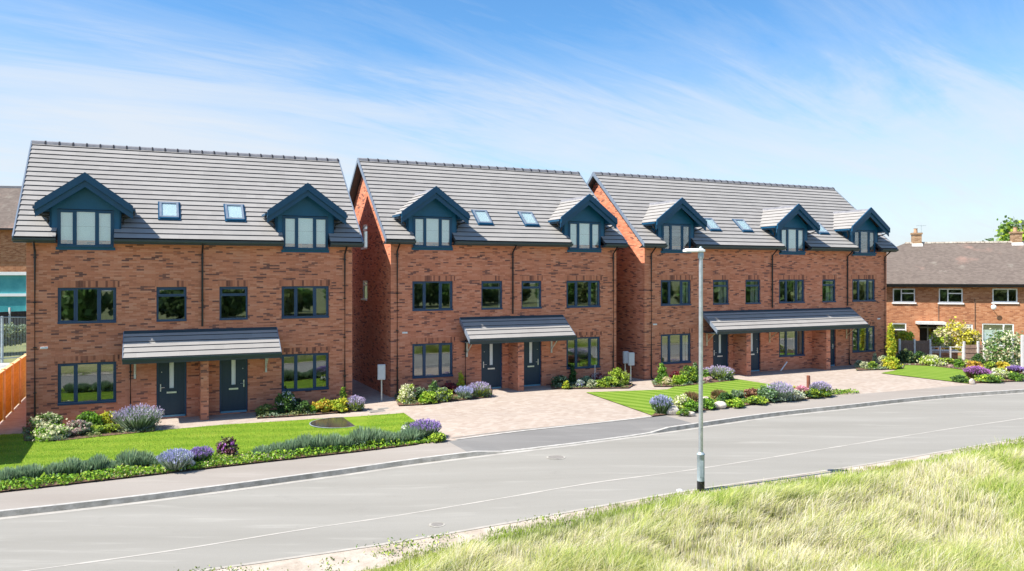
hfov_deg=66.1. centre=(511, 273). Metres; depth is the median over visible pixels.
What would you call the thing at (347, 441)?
catmint
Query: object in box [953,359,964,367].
shrub
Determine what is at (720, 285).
window
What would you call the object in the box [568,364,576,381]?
conical shrub
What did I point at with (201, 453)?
lavender
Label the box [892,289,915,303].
window
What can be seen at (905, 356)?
shrub
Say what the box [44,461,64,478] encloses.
catmint
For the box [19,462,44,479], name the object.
catmint
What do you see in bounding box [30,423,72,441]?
shrub
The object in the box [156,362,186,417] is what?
door
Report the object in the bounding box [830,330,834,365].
door
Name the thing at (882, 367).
ground cover
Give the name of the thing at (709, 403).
shrub
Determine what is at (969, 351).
garden fence
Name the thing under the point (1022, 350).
concrete post
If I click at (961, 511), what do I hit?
long grass
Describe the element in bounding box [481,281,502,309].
window
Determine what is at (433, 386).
conical shrub
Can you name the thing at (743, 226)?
roof window
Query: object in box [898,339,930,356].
garden fence
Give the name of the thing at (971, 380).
rock
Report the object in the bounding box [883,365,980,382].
lawn
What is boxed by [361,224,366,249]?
window
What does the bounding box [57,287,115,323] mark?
window
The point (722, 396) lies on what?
shrub
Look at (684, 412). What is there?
shrub
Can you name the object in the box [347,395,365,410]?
lavender
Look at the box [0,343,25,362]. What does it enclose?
bank
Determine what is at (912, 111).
sky
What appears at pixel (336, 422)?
round pond
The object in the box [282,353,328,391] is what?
window
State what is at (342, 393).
conical shrub
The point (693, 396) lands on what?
ornamental grass
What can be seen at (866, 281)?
window
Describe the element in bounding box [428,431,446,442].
shrub
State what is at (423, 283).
window
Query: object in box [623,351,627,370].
meter box
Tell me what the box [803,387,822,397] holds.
shrub
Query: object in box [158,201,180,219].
roof window
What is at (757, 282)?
window
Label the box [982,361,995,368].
shrub
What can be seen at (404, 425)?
shrub
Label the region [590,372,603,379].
shrub
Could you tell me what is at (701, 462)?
access door
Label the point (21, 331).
shrub
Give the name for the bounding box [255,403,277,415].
shrub
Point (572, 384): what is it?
ground cover
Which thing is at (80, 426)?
shrub
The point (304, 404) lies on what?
shrub
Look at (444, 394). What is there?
shrub
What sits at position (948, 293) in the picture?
window
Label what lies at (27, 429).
ground cover
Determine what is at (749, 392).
shrub
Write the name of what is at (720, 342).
door
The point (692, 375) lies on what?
shrub
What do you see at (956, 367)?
ground cover
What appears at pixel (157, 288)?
window
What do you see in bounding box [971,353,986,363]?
shrub
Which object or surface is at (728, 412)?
pavement
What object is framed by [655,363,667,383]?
conical shrub
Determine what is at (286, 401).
shrub
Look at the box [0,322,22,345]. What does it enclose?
shrub
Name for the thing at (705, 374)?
shrub
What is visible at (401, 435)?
catmint
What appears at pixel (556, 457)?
manhole cover
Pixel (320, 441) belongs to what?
catmint
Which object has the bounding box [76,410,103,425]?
shrub
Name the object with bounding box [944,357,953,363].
shrub
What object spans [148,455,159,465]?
catmint
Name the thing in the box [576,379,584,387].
shrub
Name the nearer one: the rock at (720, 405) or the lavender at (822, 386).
the rock at (720, 405)
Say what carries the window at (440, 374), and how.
in the brick house at (495, 277)
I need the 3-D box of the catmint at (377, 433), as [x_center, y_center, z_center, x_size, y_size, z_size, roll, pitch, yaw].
[-4.009,4.768,23.078,0.759,0.589,0.716,0,0,23]
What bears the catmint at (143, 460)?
on the flower bed at (85, 480)
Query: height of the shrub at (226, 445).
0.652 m
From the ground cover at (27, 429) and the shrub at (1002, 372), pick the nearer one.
the ground cover at (27, 429)
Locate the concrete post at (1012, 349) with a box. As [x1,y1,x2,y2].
[1011,338,1013,364]
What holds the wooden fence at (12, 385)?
on the block paving
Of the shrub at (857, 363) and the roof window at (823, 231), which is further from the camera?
the roof window at (823, 231)
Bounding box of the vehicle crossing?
[448,415,689,451]
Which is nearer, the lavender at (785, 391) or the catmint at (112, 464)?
the catmint at (112, 464)
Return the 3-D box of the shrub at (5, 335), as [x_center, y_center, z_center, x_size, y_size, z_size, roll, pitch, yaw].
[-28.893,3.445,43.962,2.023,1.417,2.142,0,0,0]
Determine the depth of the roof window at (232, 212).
29.39 m
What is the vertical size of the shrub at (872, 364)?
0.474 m
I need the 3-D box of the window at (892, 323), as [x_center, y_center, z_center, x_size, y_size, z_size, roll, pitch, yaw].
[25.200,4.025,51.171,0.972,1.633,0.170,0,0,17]
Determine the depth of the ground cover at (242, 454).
20.79 m
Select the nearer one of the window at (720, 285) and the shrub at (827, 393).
the shrub at (827, 393)
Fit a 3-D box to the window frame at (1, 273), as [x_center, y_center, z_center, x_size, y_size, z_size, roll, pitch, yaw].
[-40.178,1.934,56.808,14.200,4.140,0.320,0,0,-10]
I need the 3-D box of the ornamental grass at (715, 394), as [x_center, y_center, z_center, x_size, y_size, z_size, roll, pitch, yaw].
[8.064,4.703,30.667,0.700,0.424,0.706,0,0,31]
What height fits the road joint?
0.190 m
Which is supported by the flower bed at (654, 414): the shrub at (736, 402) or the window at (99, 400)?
the shrub at (736, 402)
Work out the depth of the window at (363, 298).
35.33 m
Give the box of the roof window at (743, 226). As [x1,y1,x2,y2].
[732,219,753,231]
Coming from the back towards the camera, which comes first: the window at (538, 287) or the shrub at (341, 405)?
the window at (538, 287)
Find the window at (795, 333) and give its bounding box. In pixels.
[779,331,804,356]
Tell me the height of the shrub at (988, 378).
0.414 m
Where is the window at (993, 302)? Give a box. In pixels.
[991,289,1018,303]
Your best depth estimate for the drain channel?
24.66 m
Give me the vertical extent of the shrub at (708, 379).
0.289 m
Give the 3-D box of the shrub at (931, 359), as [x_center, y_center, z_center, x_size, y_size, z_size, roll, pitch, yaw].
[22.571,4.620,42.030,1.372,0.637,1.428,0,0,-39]
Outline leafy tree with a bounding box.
[985,215,1023,240]
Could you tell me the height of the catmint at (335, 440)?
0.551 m
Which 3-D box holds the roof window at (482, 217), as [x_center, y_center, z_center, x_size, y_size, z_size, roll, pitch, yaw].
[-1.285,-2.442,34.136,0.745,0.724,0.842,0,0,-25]
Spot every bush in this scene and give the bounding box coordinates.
[885,323,896,356]
[895,330,914,351]
[928,326,954,346]
[941,316,972,353]
[967,329,981,344]
[978,327,1022,365]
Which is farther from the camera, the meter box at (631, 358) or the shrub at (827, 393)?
the meter box at (631, 358)
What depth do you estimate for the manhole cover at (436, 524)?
16.30 m
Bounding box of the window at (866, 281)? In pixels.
[852,279,875,301]
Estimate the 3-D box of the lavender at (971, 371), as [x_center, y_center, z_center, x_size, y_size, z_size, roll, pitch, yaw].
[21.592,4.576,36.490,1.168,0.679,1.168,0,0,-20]
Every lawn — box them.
[0,412,431,487]
[587,379,770,415]
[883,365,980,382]
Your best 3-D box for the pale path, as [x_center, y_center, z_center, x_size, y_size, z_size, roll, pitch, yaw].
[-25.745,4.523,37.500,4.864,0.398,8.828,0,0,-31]
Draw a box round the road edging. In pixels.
[194,437,1023,570]
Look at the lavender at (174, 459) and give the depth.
20.17 m
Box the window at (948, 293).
[938,289,963,303]
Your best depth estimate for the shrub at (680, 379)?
34.52 m
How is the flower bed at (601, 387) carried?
on the block paving
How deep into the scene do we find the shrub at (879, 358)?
41.30 m
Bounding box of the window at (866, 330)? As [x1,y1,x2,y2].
[852,326,875,352]
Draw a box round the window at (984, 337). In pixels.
[982,323,1013,347]
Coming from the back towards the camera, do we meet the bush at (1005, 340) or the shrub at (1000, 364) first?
the bush at (1005, 340)
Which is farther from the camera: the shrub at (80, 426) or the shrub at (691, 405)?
the shrub at (691, 405)
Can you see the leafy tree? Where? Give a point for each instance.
(1003, 230)
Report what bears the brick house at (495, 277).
on the ground
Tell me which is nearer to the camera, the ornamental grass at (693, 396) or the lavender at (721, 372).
the ornamental grass at (693, 396)
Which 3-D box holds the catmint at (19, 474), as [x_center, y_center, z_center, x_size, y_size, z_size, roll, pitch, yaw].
[-12.005,4.887,19.180,0.613,0.427,0.613,0,0,-19]
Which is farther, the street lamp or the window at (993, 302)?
the window at (993, 302)
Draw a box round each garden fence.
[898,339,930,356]
[963,341,992,359]
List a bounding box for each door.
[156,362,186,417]
[219,359,247,412]
[481,343,501,388]
[524,342,540,386]
[700,461,702,476]
[713,334,727,367]
[751,333,759,371]
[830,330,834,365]
[920,325,926,340]
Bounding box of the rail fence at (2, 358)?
[0,316,25,362]
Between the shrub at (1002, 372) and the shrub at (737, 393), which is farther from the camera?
the shrub at (1002, 372)
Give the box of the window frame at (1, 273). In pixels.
[0,272,25,295]
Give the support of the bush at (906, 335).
on the block paving
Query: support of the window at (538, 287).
in the brick house at (495, 277)
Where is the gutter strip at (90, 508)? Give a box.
[0,393,1022,519]
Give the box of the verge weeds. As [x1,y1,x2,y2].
[177,508,593,570]
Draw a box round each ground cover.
[0,436,430,489]
[22,422,154,440]
[101,450,290,479]
[256,408,362,416]
[394,387,491,404]
[550,381,631,387]
[651,374,733,385]
[679,388,858,409]
[856,363,903,369]
[901,358,1022,380]
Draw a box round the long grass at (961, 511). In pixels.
[358,435,1023,570]
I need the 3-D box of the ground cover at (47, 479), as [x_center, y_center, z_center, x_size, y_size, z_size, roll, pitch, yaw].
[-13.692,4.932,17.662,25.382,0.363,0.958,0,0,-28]
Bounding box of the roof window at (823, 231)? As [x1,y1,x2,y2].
[817,222,829,234]
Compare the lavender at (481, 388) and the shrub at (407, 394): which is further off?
the lavender at (481, 388)
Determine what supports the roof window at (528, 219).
in the brick house at (495, 277)
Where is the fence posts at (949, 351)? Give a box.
[931,346,962,358]
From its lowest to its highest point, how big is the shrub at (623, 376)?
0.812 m
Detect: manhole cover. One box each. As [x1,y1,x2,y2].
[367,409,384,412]
[429,522,444,526]
[547,455,564,459]
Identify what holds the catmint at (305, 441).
on the flower bed at (85, 480)
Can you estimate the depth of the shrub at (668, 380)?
34.54 m
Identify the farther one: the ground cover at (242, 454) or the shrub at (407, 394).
the shrub at (407, 394)
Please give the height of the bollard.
0.525 m
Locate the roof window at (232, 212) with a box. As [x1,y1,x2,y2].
[223,204,245,221]
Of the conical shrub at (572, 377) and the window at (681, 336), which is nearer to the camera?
the conical shrub at (572, 377)
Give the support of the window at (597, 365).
in the brick house at (495, 277)
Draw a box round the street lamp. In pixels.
[683,246,704,491]
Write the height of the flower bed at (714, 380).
0.001 m
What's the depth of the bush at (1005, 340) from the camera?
40.41 m
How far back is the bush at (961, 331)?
46.73 m
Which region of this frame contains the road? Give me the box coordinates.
[0,393,1023,570]
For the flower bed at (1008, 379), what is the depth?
41.29 m
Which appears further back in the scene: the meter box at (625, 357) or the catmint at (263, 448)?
the meter box at (625, 357)
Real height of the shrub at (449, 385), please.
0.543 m
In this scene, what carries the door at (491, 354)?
in the brick house at (495, 277)
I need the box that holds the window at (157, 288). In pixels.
[156,287,186,321]
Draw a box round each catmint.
[0,466,16,483]
[8,465,31,481]
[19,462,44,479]
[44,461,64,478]
[59,457,81,474]
[77,459,93,474]
[88,453,109,470]
[103,458,121,470]
[114,447,141,466]
[133,450,155,468]
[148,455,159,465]
[250,444,274,457]
[268,441,286,452]
[282,438,300,455]
[295,433,315,452]
[311,433,329,451]
[325,432,343,449]
[340,434,356,448]
[347,425,372,445]
[366,426,386,445]
[380,430,397,444]
[394,430,407,443]
[402,425,425,441]
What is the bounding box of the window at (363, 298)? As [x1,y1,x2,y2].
[361,281,366,300]
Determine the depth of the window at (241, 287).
28.71 m
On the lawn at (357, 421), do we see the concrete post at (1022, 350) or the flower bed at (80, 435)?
the flower bed at (80, 435)
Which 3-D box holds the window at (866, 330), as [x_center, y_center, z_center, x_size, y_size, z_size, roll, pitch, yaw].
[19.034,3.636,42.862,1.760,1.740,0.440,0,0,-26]
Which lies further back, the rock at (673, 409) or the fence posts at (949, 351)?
the fence posts at (949, 351)
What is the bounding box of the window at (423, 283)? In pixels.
[412,281,452,310]
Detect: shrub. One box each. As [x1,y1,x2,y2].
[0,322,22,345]
[0,324,11,346]
[10,323,25,343]
[26,411,67,429]
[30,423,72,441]
[63,419,92,435]
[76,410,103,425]
[85,425,109,433]
[98,410,115,424]
[103,423,120,432]
[215,436,238,456]
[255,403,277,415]
[273,390,297,413]
[294,400,309,413]
[295,398,301,406]
[308,404,318,412]
[312,397,333,411]
[330,397,348,411]
[339,386,347,398]
[397,383,416,402]
[400,421,413,430]
[415,387,426,399]
[418,391,437,402]
[427,379,438,398]
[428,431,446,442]
[435,387,453,401]
[441,382,458,393]
[456,371,465,386]
[551,375,569,386]
[562,380,569,388]
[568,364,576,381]
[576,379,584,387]
[579,376,590,384]
[586,379,597,387]
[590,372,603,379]
[595,379,604,387]
[601,376,620,387]
[608,367,632,384]
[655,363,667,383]
[662,376,674,383]
[669,371,678,377]
[671,374,688,384]
[672,394,693,410]
[676,408,689,415]
[679,365,698,382]
[683,399,698,411]
[692,362,698,376]
[703,369,709,377]
[703,376,711,381]
[703,397,715,409]
[716,392,736,401]
[725,397,745,407]
[730,389,745,398]
[741,387,759,398]
[744,395,768,404]
[756,385,778,402]
[791,389,806,399]
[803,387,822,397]
[821,390,831,396]
[853,360,861,366]
[860,362,867,367]
[868,361,877,369]
[872,352,876,363]
[876,355,884,365]
[881,356,902,368]
[895,349,916,362]
[914,351,925,362]
[916,354,947,366]
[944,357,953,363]
[949,374,968,382]
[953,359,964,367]
[966,361,983,368]
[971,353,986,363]
[973,374,1004,382]
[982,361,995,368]
[990,367,1011,378]
[995,361,1012,370]
[1007,371,1023,380]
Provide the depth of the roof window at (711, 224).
39.04 m
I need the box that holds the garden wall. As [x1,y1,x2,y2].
[932,349,957,358]
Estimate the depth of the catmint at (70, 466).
19.62 m
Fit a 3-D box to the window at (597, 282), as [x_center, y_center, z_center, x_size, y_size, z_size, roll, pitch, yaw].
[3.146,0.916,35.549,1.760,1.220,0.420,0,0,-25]
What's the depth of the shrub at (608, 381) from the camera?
33.83 m
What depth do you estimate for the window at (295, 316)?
29.79 m
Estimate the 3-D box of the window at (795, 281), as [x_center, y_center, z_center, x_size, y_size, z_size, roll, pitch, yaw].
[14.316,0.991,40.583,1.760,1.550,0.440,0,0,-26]
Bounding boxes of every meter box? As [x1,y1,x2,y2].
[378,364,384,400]
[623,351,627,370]
[628,352,634,380]
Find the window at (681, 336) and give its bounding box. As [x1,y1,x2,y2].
[661,333,690,363]
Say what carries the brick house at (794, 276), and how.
on the ground
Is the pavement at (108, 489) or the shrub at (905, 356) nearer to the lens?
the pavement at (108, 489)
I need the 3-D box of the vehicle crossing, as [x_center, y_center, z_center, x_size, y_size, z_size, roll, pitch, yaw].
[2.073,4.981,24.536,8.274,0.127,1.790,0,0,-29]
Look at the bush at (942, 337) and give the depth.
46.74 m
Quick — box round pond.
[309,417,354,427]
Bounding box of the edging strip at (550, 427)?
[456,416,652,439]
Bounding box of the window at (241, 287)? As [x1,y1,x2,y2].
[219,286,247,319]
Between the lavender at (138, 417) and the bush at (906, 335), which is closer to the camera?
the lavender at (138, 417)
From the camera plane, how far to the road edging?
16.61 m
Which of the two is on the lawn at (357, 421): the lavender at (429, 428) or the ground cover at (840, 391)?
the lavender at (429, 428)
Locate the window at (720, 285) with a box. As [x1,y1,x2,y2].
[713,280,728,304]
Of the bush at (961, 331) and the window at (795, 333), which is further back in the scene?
the bush at (961, 331)
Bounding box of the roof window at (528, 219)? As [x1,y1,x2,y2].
[517,211,539,226]
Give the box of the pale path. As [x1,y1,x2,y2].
[0,363,9,369]
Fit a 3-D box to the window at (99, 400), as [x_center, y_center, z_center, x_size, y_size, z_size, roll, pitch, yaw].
[-14.506,3.723,26.880,1.760,1.410,0.420,0,0,-25]
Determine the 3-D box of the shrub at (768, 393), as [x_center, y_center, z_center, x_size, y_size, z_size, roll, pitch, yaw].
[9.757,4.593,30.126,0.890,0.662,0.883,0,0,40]
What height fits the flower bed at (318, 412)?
0.098 m
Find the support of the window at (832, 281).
in the brick house at (794, 276)
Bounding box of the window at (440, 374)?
[412,342,452,378]
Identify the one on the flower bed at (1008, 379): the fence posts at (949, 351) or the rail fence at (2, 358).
the fence posts at (949, 351)
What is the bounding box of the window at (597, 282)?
[566,280,600,307]
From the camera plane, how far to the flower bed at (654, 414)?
28.85 m
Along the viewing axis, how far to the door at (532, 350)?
34.38 m
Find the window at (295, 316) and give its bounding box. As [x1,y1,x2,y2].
[282,286,328,318]
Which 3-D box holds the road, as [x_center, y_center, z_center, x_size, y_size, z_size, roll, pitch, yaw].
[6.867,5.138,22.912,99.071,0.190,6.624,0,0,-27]
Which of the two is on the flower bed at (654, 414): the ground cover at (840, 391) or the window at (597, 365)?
the ground cover at (840, 391)
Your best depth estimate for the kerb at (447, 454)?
21.51 m
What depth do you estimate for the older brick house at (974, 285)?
50.90 m
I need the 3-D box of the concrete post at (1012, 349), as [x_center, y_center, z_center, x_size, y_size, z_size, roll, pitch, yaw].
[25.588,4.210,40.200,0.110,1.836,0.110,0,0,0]
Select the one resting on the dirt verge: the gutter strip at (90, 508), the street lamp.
the street lamp
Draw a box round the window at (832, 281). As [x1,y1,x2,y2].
[822,279,835,302]
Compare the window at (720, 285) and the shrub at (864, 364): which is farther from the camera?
the shrub at (864, 364)
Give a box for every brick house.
[12,140,363,426]
[349,158,628,396]
[587,172,898,379]
[887,224,1023,356]
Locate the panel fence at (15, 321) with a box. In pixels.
[0,308,25,337]
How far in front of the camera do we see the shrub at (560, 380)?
34.00 m
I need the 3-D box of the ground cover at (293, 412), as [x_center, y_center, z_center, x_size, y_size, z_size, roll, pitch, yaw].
[-7.457,4.960,29.046,3.892,0.292,1.885,0,0,-16]
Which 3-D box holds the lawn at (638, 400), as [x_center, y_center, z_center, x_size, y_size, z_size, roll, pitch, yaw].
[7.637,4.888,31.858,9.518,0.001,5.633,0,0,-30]
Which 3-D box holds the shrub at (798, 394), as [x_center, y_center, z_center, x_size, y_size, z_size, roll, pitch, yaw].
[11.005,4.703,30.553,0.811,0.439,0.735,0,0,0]
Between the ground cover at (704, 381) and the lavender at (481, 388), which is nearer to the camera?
the lavender at (481, 388)
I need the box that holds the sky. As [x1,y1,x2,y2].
[0,0,1023,246]
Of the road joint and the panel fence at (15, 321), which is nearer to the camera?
the road joint
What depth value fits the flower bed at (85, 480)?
20.33 m
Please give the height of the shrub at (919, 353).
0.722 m
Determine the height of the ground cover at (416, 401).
0.233 m
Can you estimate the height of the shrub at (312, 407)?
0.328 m
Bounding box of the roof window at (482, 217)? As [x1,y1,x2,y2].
[471,210,493,225]
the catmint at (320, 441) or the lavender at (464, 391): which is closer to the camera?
the catmint at (320, 441)
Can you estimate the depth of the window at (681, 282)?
37.43 m
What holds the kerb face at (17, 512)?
on the road
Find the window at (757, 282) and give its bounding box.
[745,280,760,303]
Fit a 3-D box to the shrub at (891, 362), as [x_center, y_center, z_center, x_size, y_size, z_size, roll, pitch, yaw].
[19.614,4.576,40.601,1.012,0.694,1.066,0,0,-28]
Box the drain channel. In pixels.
[452,418,643,437]
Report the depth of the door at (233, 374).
28.76 m
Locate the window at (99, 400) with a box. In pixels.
[57,361,115,405]
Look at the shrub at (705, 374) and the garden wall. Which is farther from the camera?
the garden wall
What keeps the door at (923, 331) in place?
in the older brick house at (974, 285)
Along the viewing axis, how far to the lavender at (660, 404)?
27.34 m
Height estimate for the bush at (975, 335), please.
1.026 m
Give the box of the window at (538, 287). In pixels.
[521,281,541,308]
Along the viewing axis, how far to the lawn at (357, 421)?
24.08 m
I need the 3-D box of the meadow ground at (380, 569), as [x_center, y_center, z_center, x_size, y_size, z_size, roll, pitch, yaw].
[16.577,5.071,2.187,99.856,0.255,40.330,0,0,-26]
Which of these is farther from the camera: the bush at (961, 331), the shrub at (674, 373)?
the bush at (961, 331)
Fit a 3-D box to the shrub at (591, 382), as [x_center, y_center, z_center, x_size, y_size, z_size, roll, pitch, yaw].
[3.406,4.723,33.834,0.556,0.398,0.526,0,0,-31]
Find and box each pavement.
[0,441,465,509]
[665,381,1023,422]
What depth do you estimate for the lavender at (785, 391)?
30.09 m
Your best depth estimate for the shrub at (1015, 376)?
35.89 m
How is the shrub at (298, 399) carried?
on the flower bed at (318, 412)
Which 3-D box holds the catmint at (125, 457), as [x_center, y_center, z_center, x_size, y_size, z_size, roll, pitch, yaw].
[-9.928,4.807,20.414,0.726,0.587,0.710,0,0,0]
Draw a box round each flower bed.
[0,442,417,490]
[23,427,154,440]
[256,409,362,417]
[394,388,491,404]
[550,382,633,387]
[651,378,733,385]
[651,396,824,415]
[856,366,903,369]
[899,359,1023,382]
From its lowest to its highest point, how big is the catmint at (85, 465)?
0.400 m
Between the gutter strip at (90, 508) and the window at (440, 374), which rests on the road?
the gutter strip at (90, 508)
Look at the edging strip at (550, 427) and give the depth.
25.08 m
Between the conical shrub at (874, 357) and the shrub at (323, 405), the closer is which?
the shrub at (323, 405)
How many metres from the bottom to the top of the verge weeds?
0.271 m
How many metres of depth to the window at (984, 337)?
49.71 m
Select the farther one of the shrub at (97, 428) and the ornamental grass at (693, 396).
the ornamental grass at (693, 396)
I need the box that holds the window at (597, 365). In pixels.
[566,337,600,369]
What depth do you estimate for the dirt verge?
14.91 m
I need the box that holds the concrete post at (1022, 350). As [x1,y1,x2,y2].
[1021,335,1023,372]
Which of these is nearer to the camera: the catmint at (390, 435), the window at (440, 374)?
the catmint at (390, 435)
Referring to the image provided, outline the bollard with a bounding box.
[807,375,809,387]
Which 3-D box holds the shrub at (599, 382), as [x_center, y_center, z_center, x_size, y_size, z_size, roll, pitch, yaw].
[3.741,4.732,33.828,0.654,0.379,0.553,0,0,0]
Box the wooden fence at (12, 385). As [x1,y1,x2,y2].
[0,353,25,421]
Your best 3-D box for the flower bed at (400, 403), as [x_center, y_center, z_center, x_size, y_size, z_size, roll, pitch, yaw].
[-2.465,4.898,31.459,5.157,0.050,2.549,0,0,-30]
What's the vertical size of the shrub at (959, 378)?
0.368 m
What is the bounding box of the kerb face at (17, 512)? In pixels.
[0,389,1023,516]
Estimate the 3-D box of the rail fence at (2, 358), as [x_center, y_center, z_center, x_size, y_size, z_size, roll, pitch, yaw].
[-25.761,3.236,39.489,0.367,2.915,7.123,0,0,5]
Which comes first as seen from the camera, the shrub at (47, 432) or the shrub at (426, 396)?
the shrub at (47, 432)
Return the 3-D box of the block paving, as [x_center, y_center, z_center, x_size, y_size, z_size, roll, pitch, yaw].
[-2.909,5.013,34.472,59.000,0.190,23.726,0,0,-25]
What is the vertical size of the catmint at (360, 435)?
0.664 m
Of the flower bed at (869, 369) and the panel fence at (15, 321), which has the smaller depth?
the flower bed at (869, 369)
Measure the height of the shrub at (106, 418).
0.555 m
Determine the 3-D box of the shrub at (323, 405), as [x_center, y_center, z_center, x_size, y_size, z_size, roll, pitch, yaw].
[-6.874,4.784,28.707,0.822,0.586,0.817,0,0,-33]
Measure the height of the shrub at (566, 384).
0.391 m
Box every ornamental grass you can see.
[683,391,698,402]
[710,389,725,398]
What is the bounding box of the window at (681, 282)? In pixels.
[661,280,690,305]
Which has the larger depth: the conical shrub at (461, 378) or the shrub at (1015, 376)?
the shrub at (1015, 376)
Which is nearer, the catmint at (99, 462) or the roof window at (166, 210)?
the catmint at (99, 462)
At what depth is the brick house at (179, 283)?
28.61 m
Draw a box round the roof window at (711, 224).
[704,218,721,231]
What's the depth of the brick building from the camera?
57.48 m
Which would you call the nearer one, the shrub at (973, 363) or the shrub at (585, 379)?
the shrub at (585, 379)
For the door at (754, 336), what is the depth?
39.44 m
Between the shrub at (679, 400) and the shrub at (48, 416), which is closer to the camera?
the shrub at (48, 416)
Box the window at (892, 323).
[892,323,905,330]
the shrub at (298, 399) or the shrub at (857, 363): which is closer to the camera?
the shrub at (298, 399)
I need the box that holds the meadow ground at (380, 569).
[362,523,770,570]
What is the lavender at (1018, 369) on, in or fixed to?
on the flower bed at (1008, 379)
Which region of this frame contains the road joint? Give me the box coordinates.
[25,418,1022,570]
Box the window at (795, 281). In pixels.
[779,279,804,303]
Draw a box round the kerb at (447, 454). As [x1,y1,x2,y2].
[0,389,1022,510]
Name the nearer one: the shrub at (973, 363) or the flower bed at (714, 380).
the flower bed at (714, 380)
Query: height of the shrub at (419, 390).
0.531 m
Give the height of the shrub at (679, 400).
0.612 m
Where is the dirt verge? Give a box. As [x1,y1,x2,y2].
[211,438,1023,570]
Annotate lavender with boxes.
[109,403,163,432]
[156,448,194,470]
[189,445,213,461]
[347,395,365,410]
[409,418,441,438]
[454,386,473,397]
[468,381,491,396]
[649,394,673,413]
[703,365,734,379]
[766,381,794,400]
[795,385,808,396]
[809,381,832,396]
[963,365,991,377]
[1005,365,1023,373]
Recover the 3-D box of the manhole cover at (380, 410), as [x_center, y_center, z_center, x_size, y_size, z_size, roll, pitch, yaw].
[-4.883,4.996,28.647,0.700,0.006,0.450,0,0,-25]
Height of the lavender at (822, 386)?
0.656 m
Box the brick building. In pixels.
[0,186,25,311]
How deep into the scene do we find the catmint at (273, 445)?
21.88 m
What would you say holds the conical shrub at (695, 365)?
on the flower bed at (714, 380)
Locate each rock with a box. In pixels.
[666,405,678,414]
[714,401,726,408]
[969,378,974,383]
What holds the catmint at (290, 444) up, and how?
on the flower bed at (85, 480)
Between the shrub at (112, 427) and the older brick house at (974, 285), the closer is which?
the shrub at (112, 427)
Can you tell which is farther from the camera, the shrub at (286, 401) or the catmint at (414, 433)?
the shrub at (286, 401)
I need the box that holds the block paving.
[0,357,1018,492]
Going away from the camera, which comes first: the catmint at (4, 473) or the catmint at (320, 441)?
the catmint at (4, 473)
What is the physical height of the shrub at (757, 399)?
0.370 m

